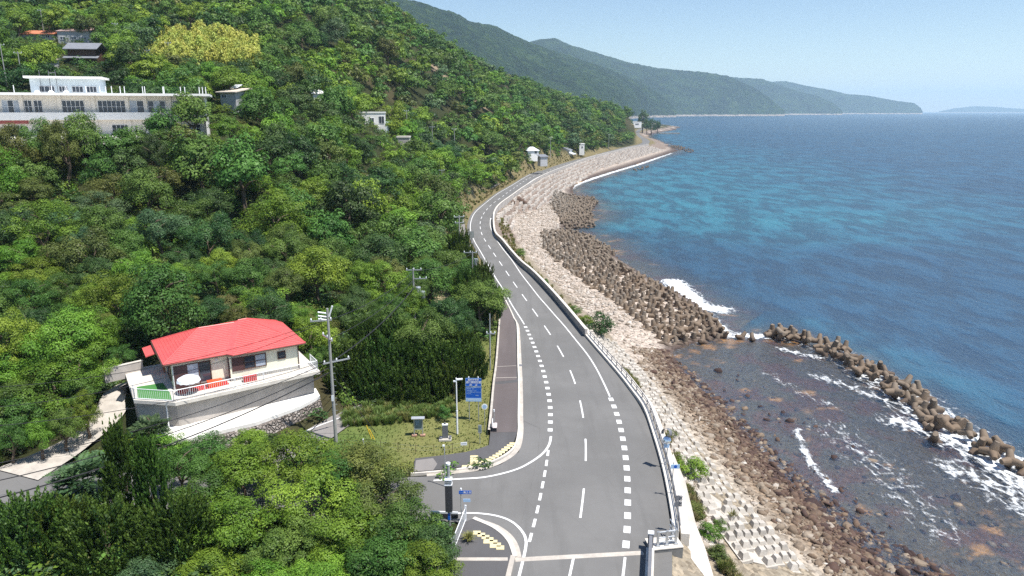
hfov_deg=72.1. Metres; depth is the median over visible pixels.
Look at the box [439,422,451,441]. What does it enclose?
stone monument
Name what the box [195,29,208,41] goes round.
bamboo
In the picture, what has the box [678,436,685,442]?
revetment block
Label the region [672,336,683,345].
tetrapod
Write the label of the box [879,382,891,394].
tetrapod
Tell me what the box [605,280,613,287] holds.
tetrapod
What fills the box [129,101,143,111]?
window
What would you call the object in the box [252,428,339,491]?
broadleaf tree
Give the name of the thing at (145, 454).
conifer
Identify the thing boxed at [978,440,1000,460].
tetrapod
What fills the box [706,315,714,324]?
tetrapod
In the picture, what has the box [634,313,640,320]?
tetrapod
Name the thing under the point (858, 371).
tetrapod
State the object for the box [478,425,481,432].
bus timetable
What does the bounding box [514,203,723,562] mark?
beach pebbles
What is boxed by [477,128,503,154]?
broadleaf tree
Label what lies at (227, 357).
side door
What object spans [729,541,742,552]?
revetment block
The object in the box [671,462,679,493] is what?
blue arrow sign
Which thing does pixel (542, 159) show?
roadside shed
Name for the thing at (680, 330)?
tetrapod
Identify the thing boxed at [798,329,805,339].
tetrapod
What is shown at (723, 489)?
revetment block
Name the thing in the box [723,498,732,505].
revetment block
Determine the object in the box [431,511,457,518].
roadside barrier
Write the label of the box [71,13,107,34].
broadleaf tree
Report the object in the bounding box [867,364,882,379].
tetrapod
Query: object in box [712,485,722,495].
revetment block
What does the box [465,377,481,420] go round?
information sign
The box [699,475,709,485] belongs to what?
revetment block
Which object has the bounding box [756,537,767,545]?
revetment block
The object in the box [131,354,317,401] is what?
terrace railing
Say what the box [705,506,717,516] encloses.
revetment block
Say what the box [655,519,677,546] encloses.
barrier end
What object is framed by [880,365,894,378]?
tetrapod
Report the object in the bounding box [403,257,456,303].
broadleaf tree
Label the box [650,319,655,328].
tetrapod
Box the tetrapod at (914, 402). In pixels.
[907,394,922,408]
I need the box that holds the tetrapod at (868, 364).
[865,359,871,368]
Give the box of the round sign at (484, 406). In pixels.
[482,404,487,430]
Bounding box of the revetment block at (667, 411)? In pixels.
[664,408,671,414]
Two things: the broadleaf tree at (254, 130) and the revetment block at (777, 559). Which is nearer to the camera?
the revetment block at (777, 559)
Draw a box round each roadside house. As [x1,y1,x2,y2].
[526,147,539,160]
[563,147,575,155]
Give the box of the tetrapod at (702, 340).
[698,334,709,343]
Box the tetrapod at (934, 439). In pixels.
[922,431,945,448]
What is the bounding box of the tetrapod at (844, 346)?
[840,340,852,352]
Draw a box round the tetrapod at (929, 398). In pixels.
[923,389,936,401]
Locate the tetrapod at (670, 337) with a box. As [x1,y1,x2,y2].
[663,333,673,342]
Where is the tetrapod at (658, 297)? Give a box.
[653,292,663,301]
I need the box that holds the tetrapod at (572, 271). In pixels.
[569,269,578,274]
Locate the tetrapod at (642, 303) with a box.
[638,299,646,306]
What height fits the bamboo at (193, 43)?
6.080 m
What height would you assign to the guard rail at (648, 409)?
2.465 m
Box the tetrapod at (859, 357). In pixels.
[854,355,863,366]
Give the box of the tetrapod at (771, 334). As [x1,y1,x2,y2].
[764,329,776,338]
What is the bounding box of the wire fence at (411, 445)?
[326,439,469,452]
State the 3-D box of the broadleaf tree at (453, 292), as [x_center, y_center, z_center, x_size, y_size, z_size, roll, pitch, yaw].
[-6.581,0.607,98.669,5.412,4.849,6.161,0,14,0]
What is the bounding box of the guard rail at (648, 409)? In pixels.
[585,329,689,546]
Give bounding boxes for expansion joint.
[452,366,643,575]
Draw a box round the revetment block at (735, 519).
[727,514,738,522]
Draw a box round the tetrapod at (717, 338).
[712,333,722,341]
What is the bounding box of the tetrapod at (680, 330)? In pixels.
[674,326,685,333]
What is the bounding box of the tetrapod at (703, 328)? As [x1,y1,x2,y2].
[700,324,710,333]
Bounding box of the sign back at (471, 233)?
[469,231,473,242]
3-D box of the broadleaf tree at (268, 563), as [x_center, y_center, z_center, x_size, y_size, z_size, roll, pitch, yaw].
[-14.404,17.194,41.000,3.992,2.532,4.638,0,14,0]
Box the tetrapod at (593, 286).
[589,282,597,288]
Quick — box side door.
[227,357,230,380]
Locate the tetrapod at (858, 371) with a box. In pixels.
[850,365,864,377]
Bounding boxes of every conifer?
[0,485,78,575]
[27,490,91,558]
[49,491,157,575]
[95,412,152,524]
[123,482,219,571]
[126,432,190,539]
[322,353,368,395]
[325,336,384,384]
[344,312,387,345]
[348,355,393,402]
[358,328,409,383]
[370,308,417,353]
[378,361,424,403]
[385,335,441,384]
[404,359,453,404]
[414,336,468,391]
[419,321,457,362]
[433,360,473,401]
[446,226,473,263]
[449,327,481,364]
[449,339,490,386]
[453,242,477,279]
[453,263,478,305]
[461,269,495,320]
[475,258,494,279]
[482,284,504,324]
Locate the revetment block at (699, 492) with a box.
[694,490,704,499]
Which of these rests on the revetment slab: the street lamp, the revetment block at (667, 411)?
the revetment block at (667, 411)
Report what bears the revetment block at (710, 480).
on the revetment slab
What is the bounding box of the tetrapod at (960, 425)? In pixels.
[951,418,969,437]
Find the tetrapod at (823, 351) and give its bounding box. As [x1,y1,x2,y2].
[815,345,830,358]
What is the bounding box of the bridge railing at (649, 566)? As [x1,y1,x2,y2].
[645,530,653,575]
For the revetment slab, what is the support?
on the ground at (842, 414)
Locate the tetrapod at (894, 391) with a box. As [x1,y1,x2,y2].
[884,382,904,400]
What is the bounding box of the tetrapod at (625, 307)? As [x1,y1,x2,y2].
[621,302,628,310]
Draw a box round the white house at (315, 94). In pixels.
[309,90,322,100]
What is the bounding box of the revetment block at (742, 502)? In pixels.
[738,500,746,506]
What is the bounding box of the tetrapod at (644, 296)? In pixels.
[642,293,648,299]
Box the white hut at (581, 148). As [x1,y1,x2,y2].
[579,143,584,154]
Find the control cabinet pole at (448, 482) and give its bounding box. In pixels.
[444,462,452,525]
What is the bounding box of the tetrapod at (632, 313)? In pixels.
[629,308,634,316]
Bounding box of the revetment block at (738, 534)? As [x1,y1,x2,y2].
[733,529,744,541]
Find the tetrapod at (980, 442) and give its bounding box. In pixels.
[968,437,988,455]
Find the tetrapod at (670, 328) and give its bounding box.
[662,324,674,333]
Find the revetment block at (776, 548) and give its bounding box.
[771,544,781,553]
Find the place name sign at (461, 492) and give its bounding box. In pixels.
[459,488,470,515]
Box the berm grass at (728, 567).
[623,367,745,575]
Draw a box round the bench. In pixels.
[492,418,496,431]
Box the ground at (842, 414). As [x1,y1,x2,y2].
[0,0,1023,575]
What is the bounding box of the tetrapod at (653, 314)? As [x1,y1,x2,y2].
[648,310,657,317]
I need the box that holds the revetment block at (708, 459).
[704,457,711,462]
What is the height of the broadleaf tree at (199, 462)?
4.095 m
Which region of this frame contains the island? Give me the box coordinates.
[938,106,1023,112]
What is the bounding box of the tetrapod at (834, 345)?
[825,340,840,349]
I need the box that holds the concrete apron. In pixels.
[669,454,712,575]
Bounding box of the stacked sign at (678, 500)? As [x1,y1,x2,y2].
[675,495,682,527]
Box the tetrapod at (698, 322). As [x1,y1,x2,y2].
[691,319,701,328]
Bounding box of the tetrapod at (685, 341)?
[679,335,689,345]
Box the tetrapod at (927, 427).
[919,421,934,435]
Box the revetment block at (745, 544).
[739,538,753,551]
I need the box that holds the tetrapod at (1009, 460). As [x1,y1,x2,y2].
[999,448,1023,468]
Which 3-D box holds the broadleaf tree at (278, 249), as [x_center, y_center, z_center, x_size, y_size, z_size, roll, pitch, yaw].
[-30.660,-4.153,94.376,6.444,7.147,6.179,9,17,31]
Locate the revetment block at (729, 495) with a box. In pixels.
[725,492,736,502]
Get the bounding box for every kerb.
[411,297,519,475]
[472,517,517,557]
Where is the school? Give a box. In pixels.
[0,70,211,135]
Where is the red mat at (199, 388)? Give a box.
[177,381,228,394]
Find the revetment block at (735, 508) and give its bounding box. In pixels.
[730,505,740,514]
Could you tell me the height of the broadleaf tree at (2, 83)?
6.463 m
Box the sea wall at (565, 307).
[493,144,648,335]
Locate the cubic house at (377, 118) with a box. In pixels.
[360,112,388,132]
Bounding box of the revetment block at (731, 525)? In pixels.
[726,521,736,531]
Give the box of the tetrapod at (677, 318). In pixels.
[674,315,679,322]
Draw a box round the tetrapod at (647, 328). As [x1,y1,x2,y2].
[644,323,652,330]
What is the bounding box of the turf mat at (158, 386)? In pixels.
[137,383,171,399]
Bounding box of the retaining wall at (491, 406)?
[488,319,499,431]
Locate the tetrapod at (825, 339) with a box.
[823,336,831,344]
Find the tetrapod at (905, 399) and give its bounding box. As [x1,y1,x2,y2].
[898,391,910,405]
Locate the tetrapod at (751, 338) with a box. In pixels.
[746,332,756,340]
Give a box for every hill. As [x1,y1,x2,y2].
[371,0,675,118]
[530,38,784,115]
[732,77,842,114]
[773,81,922,113]
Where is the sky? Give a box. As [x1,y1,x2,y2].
[415,0,1023,126]
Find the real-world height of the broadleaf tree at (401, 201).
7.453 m
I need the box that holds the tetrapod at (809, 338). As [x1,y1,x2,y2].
[802,331,815,343]
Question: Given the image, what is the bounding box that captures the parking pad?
[157,388,319,444]
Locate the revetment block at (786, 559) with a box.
[779,551,790,563]
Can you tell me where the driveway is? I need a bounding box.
[0,382,129,479]
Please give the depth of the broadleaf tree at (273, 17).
245.72 m
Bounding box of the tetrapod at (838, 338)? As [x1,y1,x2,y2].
[832,336,842,346]
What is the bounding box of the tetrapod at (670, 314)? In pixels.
[666,311,674,319]
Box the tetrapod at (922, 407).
[913,400,929,414]
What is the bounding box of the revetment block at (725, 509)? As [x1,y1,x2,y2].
[720,505,730,515]
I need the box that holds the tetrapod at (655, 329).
[653,326,662,334]
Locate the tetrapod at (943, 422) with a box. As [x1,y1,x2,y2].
[933,414,955,431]
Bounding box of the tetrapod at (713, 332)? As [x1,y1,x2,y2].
[708,326,716,337]
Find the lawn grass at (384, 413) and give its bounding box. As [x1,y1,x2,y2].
[322,320,498,464]
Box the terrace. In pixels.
[125,352,319,429]
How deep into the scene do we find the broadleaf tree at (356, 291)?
85.89 m
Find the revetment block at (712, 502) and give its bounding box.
[708,499,719,510]
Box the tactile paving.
[462,442,514,549]
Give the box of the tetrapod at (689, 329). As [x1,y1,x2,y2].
[682,325,693,332]
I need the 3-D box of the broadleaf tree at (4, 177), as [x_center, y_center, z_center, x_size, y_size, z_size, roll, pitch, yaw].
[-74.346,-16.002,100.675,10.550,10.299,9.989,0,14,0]
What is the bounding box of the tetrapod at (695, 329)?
[691,326,700,336]
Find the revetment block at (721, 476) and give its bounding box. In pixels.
[717,474,725,480]
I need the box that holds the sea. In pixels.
[574,112,1023,538]
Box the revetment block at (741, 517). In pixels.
[736,514,747,524]
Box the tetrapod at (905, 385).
[896,378,911,390]
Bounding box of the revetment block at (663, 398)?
[660,396,667,402]
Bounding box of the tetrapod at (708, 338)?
[704,331,711,341]
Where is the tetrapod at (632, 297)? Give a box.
[627,294,637,301]
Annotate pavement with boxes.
[414,297,517,471]
[437,519,511,575]
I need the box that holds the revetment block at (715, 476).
[710,472,719,480]
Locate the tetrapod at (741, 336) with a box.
[735,331,746,340]
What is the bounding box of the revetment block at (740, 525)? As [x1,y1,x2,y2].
[734,520,745,530]
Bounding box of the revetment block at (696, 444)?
[693,441,700,447]
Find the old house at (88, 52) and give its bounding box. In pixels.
[62,43,107,63]
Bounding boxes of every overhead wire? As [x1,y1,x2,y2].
[0,360,326,425]
[0,364,322,462]
[0,368,328,480]
[0,372,328,497]
[1,321,325,406]
[2,321,322,386]
[332,275,408,318]
[332,279,414,337]
[332,288,413,360]
[332,364,365,412]
[333,376,375,432]
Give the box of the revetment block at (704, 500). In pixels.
[700,498,710,507]
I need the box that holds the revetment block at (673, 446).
[670,443,676,449]
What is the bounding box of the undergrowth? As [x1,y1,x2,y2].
[0,16,494,575]
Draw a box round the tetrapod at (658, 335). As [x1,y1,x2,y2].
[654,331,662,339]
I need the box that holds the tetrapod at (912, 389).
[908,383,921,396]
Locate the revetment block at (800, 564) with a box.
[795,560,807,570]
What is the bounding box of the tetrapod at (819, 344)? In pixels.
[812,339,824,348]
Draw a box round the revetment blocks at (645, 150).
[496,145,662,229]
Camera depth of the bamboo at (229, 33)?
204.00 m
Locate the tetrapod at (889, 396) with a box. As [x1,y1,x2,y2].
[886,385,903,398]
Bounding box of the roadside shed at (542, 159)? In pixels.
[536,154,548,165]
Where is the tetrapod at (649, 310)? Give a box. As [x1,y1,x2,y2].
[646,303,654,312]
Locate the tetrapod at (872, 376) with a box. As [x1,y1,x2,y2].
[865,370,879,383]
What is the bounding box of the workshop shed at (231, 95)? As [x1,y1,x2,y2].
[215,84,251,112]
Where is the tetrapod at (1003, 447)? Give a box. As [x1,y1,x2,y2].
[991,435,1014,454]
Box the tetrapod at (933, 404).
[927,398,944,412]
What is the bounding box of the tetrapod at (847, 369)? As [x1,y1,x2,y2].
[842,359,854,373]
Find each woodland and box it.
[0,0,634,187]
[0,4,486,470]
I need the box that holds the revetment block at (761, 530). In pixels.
[756,526,766,536]
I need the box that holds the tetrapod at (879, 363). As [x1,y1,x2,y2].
[877,360,882,369]
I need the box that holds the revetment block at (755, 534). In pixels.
[749,529,760,538]
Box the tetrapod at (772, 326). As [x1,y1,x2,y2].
[763,324,776,336]
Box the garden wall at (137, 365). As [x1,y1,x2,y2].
[103,360,143,382]
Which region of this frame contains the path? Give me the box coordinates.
[460,183,499,233]
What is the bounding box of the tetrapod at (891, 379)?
[882,374,895,383]
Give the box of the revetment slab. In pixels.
[667,432,764,564]
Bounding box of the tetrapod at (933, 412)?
[927,409,943,423]
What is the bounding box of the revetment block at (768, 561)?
[761,555,777,568]
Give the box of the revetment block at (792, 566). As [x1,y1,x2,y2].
[786,561,800,573]
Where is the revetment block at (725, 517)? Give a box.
[720,514,730,522]
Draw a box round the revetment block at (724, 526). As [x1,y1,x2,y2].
[716,524,729,533]
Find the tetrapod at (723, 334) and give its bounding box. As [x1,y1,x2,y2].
[720,331,728,338]
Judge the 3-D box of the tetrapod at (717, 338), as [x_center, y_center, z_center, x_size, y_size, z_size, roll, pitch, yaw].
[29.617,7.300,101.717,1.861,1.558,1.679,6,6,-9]
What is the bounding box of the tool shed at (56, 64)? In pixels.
[46,58,60,67]
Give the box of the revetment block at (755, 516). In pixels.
[750,513,760,520]
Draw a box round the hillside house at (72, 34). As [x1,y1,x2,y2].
[56,28,99,43]
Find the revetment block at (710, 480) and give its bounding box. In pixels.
[707,476,715,485]
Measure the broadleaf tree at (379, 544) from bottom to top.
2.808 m
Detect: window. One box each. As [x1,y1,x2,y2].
[1,100,19,111]
[23,100,32,111]
[33,100,42,111]
[61,100,84,111]
[97,100,125,111]
[112,125,127,131]
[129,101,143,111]
[147,101,165,111]
[166,366,171,380]
[186,360,211,385]
[187,124,200,131]
[243,352,266,369]
[277,350,285,359]
[379,116,383,123]
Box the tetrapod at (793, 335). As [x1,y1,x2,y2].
[786,328,800,339]
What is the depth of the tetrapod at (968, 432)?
69.86 m
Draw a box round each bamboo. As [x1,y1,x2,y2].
[150,47,161,55]
[157,35,167,47]
[158,39,165,50]
[166,37,174,44]
[166,44,181,56]
[175,41,183,53]
[182,35,197,55]
[182,46,191,58]
[186,30,195,46]
[186,40,196,50]
[190,26,195,34]
[192,48,204,64]
[194,21,199,34]
[194,35,204,57]
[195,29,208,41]
[200,40,208,50]
[202,50,213,62]
[205,42,214,58]
[207,44,219,60]
[210,31,219,46]
[211,22,223,37]
[215,27,222,42]
[215,37,227,47]
[215,50,226,62]
[216,40,231,62]
[217,48,230,65]
[223,31,232,39]
[226,48,234,61]
[229,37,238,58]
[229,48,237,67]
[232,31,240,52]
[232,41,239,61]
[235,49,246,66]
[237,34,246,45]
[240,46,255,67]
[245,48,258,63]
[247,44,254,58]
[248,36,256,46]
[250,33,260,47]
[252,49,262,69]
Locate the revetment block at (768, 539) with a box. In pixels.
[763,534,775,544]
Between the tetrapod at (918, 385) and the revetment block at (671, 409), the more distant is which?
the tetrapod at (918, 385)
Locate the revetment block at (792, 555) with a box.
[787,551,798,560]
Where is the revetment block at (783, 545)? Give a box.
[778,541,790,551]
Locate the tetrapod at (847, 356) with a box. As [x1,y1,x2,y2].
[843,352,857,365]
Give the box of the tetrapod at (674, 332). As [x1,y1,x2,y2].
[671,329,677,337]
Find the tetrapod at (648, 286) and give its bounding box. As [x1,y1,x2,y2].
[645,282,654,288]
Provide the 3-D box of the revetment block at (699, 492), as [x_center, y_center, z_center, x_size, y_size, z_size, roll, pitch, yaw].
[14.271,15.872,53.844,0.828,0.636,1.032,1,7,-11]
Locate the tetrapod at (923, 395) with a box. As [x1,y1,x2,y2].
[917,391,928,402]
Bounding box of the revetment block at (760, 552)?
[754,545,767,558]
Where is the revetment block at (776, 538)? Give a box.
[771,534,780,543]
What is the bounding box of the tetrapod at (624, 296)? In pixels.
[622,293,628,300]
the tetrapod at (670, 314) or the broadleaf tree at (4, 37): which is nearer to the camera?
the tetrapod at (670, 314)
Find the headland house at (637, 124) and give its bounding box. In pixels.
[632,122,641,127]
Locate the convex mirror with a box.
[661,428,671,464]
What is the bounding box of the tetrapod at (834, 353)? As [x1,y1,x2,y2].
[828,349,842,361]
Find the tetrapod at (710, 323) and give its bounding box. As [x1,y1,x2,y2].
[706,320,716,327]
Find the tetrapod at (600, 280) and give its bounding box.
[597,277,605,284]
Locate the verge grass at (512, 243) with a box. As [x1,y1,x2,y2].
[447,150,589,323]
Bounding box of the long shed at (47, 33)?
[20,30,57,39]
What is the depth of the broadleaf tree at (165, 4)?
228.20 m
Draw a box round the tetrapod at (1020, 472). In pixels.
[1015,466,1023,476]
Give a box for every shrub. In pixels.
[437,404,452,420]
[515,248,525,255]
[570,305,582,313]
[578,314,593,323]
[584,311,617,335]
[667,428,679,436]
[671,451,683,461]
[676,455,709,479]
[690,500,706,517]
[698,521,724,541]
[705,543,730,559]
[713,518,729,531]
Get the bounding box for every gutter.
[427,322,523,475]
[487,521,520,556]
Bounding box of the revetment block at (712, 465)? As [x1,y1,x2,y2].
[709,463,715,468]
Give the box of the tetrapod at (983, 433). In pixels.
[979,429,992,445]
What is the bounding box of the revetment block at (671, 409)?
[669,407,676,413]
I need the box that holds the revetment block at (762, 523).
[758,520,766,526]
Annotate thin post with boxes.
[442,445,445,476]
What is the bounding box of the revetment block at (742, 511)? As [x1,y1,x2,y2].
[737,507,748,516]
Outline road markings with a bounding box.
[304,153,630,575]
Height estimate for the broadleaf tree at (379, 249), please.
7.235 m
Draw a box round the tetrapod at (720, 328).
[715,323,724,332]
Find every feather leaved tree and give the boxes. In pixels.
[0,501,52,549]
[42,450,119,505]
[126,413,170,442]
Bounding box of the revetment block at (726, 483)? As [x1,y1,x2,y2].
[722,481,732,488]
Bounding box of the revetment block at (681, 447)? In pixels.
[678,444,686,451]
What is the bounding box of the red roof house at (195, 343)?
[142,318,305,389]
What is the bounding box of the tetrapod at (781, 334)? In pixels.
[775,327,788,340]
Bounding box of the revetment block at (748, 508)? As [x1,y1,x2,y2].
[743,504,755,513]
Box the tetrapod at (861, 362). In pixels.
[858,360,870,372]
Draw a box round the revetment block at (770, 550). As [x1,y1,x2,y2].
[764,544,776,555]
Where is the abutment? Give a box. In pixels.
[645,536,683,557]
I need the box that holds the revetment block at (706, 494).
[702,490,713,499]
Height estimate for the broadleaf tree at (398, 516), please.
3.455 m
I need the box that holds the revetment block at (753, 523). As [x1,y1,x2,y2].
[748,519,759,528]
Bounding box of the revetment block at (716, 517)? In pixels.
[711,514,720,523]
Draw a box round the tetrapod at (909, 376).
[896,374,912,386]
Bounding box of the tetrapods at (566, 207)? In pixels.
[540,145,693,269]
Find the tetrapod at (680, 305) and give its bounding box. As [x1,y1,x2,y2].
[677,302,685,310]
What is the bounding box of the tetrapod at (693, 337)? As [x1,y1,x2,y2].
[688,332,697,342]
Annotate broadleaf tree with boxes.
[0,0,11,8]
[0,11,12,25]
[0,20,16,47]
[0,21,17,40]
[0,42,22,66]
[0,69,15,87]
[0,122,40,170]
[0,145,36,208]
[0,191,37,240]
[0,198,79,258]
[0,209,25,245]
[0,237,46,269]
[0,271,25,288]
[0,279,18,309]
[0,287,16,320]
[0,305,42,378]
[0,331,18,360]
[0,351,29,382]
[0,362,100,415]
[0,379,56,420]
[0,395,45,451]
[0,419,28,463]
[1,207,35,252]
[1,277,60,311]
[2,7,34,37]
[2,306,59,347]
[5,307,41,339]
[6,256,69,279]
[8,156,58,182]
[11,42,58,65]
[13,267,71,306]
[14,175,54,211]
[15,2,39,20]
[16,304,110,373]
[17,115,61,171]
[23,417,56,459]
[26,61,72,81]
[31,4,68,29]
[32,146,67,162]
[34,272,83,305]
[35,117,82,187]
[35,224,131,272]
[38,340,120,389]
[39,0,76,9]
[41,2,76,27]
[41,407,86,451]
[42,208,87,236]
[42,302,83,325]
[43,199,75,220]
[55,225,96,262]
[59,372,101,419]
[61,109,103,172]
[61,281,110,310]
[61,310,116,334]
[66,388,103,438]
[67,203,133,247]
[67,254,119,292]
[68,190,133,230]
[68,304,125,348]
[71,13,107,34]
[77,150,116,189]
[79,0,115,6]
[79,67,112,87]
[80,172,143,208]
[80,268,136,316]
[86,3,118,27]
[92,128,141,168]
[101,28,136,55]
[103,343,138,365]
[105,146,147,179]
[105,316,149,340]
[106,2,139,25]
[107,85,124,92]
[109,39,151,76]
[109,228,146,262]
[109,248,159,283]
[114,554,178,575]
[115,165,172,226]
[116,125,147,147]
[116,259,209,336]
[118,77,149,92]
[120,19,157,39]
[121,216,150,237]
[123,75,153,84]
[123,208,194,259]
[125,52,178,81]
[128,78,162,92]
[130,128,173,168]
[131,270,183,320]
[136,133,170,178]
[140,165,184,207]
[142,104,186,156]
[144,107,181,154]
[146,432,190,457]
[147,66,203,93]
[151,0,183,22]
[155,197,221,233]
[156,62,191,90]
[157,445,210,486]
[159,242,208,265]
[164,121,198,160]
[165,86,190,93]
[166,126,234,190]
[168,262,204,290]
[169,90,214,128]
[170,466,235,516]
[172,1,205,28]
[173,227,216,254]
[173,545,244,575]
[174,209,247,262]
[174,258,203,282]
[174,294,209,317]
[179,428,236,470]
[183,84,210,99]
[184,186,234,227]
[186,294,230,329]
[188,260,234,296]
[189,483,280,549]
[198,247,238,288]
[199,60,224,91]
[202,133,227,152]
[203,441,278,498]
[207,116,242,149]
[209,64,242,88]
[209,132,271,215]
[209,231,235,247]
[210,293,245,316]
[211,68,264,93]
[215,257,282,297]
[219,304,260,321]
[223,229,274,268]
[224,67,250,79]
[226,228,255,246]
[226,239,263,282]
[230,427,269,457]
[231,287,295,315]
[234,86,282,128]
[235,187,318,237]
[236,124,265,143]
[236,557,289,575]
[238,511,328,575]
[241,84,274,115]
[242,286,292,322]
[243,175,272,195]
[244,3,280,31]
[246,256,295,280]
[247,461,359,534]
[249,71,278,95]
[250,135,292,172]
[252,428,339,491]
[259,221,317,259]
[259,229,311,262]
[259,266,305,302]
[260,43,285,59]
[260,108,299,145]
[261,67,298,89]
[261,121,291,160]
[264,182,319,221]
[267,64,297,86]
[268,26,302,43]
[270,152,306,187]
[272,97,299,116]
[272,172,303,191]
[274,85,314,118]
[278,129,320,176]
[278,301,316,328]
[280,244,351,307]
[283,18,321,49]
[284,179,326,218]
[288,548,350,575]
[290,305,315,323]
[291,119,315,149]
[292,123,308,148]
[292,316,338,352]
[299,173,332,204]
[299,208,357,249]
[301,258,325,292]
[303,344,333,367]
[303,492,385,569]
[304,117,343,162]
[305,158,342,187]
[306,318,344,337]
[307,136,347,169]
[309,100,341,123]
[309,449,366,499]
[311,6,343,30]
[312,178,382,230]
[314,236,354,272]
[315,85,355,116]
[317,303,361,324]
[318,114,359,143]
[319,15,350,45]
[326,335,356,357]
[328,161,355,182]
[329,296,379,325]
[329,437,416,496]
[333,40,360,64]
[335,143,361,167]
[337,89,371,124]
[338,285,371,305]
[339,258,379,291]
[340,463,426,521]
[341,77,365,95]
[341,178,389,224]
[342,218,381,248]
[342,528,428,575]
[344,134,377,170]
[344,232,412,270]
[345,87,357,97]
[348,173,376,189]
[354,259,392,284]
[356,165,405,197]
[357,259,409,301]
[357,300,385,316]
[362,496,443,556]
[365,292,411,318]
[367,304,409,339]
[369,255,405,292]
[372,213,412,249]
[375,35,399,69]
[375,194,394,209]
[377,211,418,226]
[378,203,417,236]
[379,162,405,197]
[379,192,413,221]
[380,100,409,122]
[380,160,411,187]
[389,226,441,267]
[390,306,458,349]
[394,284,427,321]
[396,120,424,139]
[397,276,432,298]
[401,537,464,575]
[402,187,441,222]
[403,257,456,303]
[404,164,431,188]
[406,227,442,261]
[406,254,443,285]
[407,121,433,141]
[407,153,438,175]
[409,523,461,575]
[410,106,432,123]
[411,173,457,203]
[412,150,444,173]
[413,220,446,239]
[414,191,471,238]
[416,223,451,255]
[419,296,475,333]
[421,173,463,202]
[425,145,456,168]
[429,142,460,158]
[433,249,469,289]
[438,171,464,196]
[438,211,464,235]
[441,139,462,165]
[441,297,465,323]
[447,279,463,305]
[449,279,512,332]
[450,258,486,286]
[453,158,486,186]
[454,151,479,162]
[464,317,482,333]
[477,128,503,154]
[637,108,649,132]
[644,119,649,134]
[648,117,656,134]
[655,119,660,133]
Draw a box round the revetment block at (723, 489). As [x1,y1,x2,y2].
[720,486,728,492]
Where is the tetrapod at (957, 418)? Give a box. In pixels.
[949,416,964,422]
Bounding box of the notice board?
[411,416,424,436]
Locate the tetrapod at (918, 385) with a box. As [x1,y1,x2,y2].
[914,380,929,393]
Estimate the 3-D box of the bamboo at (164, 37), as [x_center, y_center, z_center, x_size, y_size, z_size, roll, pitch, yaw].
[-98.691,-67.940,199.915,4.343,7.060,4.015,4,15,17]
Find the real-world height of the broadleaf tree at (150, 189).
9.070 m
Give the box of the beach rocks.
[630,346,1023,575]
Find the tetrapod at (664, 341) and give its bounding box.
[657,335,669,345]
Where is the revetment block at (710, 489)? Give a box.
[705,485,715,494]
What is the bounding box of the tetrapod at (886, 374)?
[882,371,898,379]
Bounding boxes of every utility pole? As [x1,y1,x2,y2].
[0,45,8,91]
[310,306,349,442]
[406,268,426,318]
[454,215,463,236]
[464,251,477,266]
[486,314,494,370]
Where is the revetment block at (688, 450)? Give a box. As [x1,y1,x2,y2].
[685,447,693,453]
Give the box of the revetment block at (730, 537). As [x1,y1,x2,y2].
[722,531,738,543]
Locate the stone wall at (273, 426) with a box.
[189,400,322,457]
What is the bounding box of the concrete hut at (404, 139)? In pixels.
[396,136,410,145]
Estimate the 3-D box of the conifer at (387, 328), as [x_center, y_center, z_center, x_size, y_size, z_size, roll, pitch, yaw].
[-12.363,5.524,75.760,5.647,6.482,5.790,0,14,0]
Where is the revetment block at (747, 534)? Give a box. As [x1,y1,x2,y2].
[742,529,753,539]
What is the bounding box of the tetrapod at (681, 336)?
[676,332,688,339]
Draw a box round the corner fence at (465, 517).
[434,505,466,574]
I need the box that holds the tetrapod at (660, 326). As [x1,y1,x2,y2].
[652,323,664,331]
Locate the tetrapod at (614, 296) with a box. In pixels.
[610,293,616,300]
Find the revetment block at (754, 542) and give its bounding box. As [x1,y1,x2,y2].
[749,538,760,547]
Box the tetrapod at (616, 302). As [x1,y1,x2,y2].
[614,297,618,304]
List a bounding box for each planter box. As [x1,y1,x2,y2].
[206,378,222,387]
[242,373,256,382]
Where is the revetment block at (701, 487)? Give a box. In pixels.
[697,483,706,491]
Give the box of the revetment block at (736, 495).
[732,492,742,499]
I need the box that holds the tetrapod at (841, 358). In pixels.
[836,351,848,360]
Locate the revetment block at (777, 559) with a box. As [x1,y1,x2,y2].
[771,553,784,566]
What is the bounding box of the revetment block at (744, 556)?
[736,549,752,563]
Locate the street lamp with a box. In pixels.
[453,378,462,433]
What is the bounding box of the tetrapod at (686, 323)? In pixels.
[684,318,689,325]
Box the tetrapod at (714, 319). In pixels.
[707,314,717,321]
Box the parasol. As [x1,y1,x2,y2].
[176,374,200,393]
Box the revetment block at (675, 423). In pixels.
[673,420,679,426]
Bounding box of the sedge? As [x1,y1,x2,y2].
[462,530,477,541]
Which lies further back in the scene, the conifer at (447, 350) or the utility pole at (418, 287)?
the utility pole at (418, 287)
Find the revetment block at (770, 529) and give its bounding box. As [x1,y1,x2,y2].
[764,525,775,535]
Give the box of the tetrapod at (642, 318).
[640,315,649,323]
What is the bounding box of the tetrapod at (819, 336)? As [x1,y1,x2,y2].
[811,333,823,342]
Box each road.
[0,421,539,539]
[238,404,361,472]
[467,128,671,575]
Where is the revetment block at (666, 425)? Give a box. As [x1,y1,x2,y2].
[663,423,672,429]
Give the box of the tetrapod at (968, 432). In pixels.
[957,422,977,438]
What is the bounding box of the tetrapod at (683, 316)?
[676,313,686,319]
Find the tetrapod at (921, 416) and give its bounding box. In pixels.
[914,409,933,425]
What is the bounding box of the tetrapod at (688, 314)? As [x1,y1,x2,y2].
[684,311,695,318]

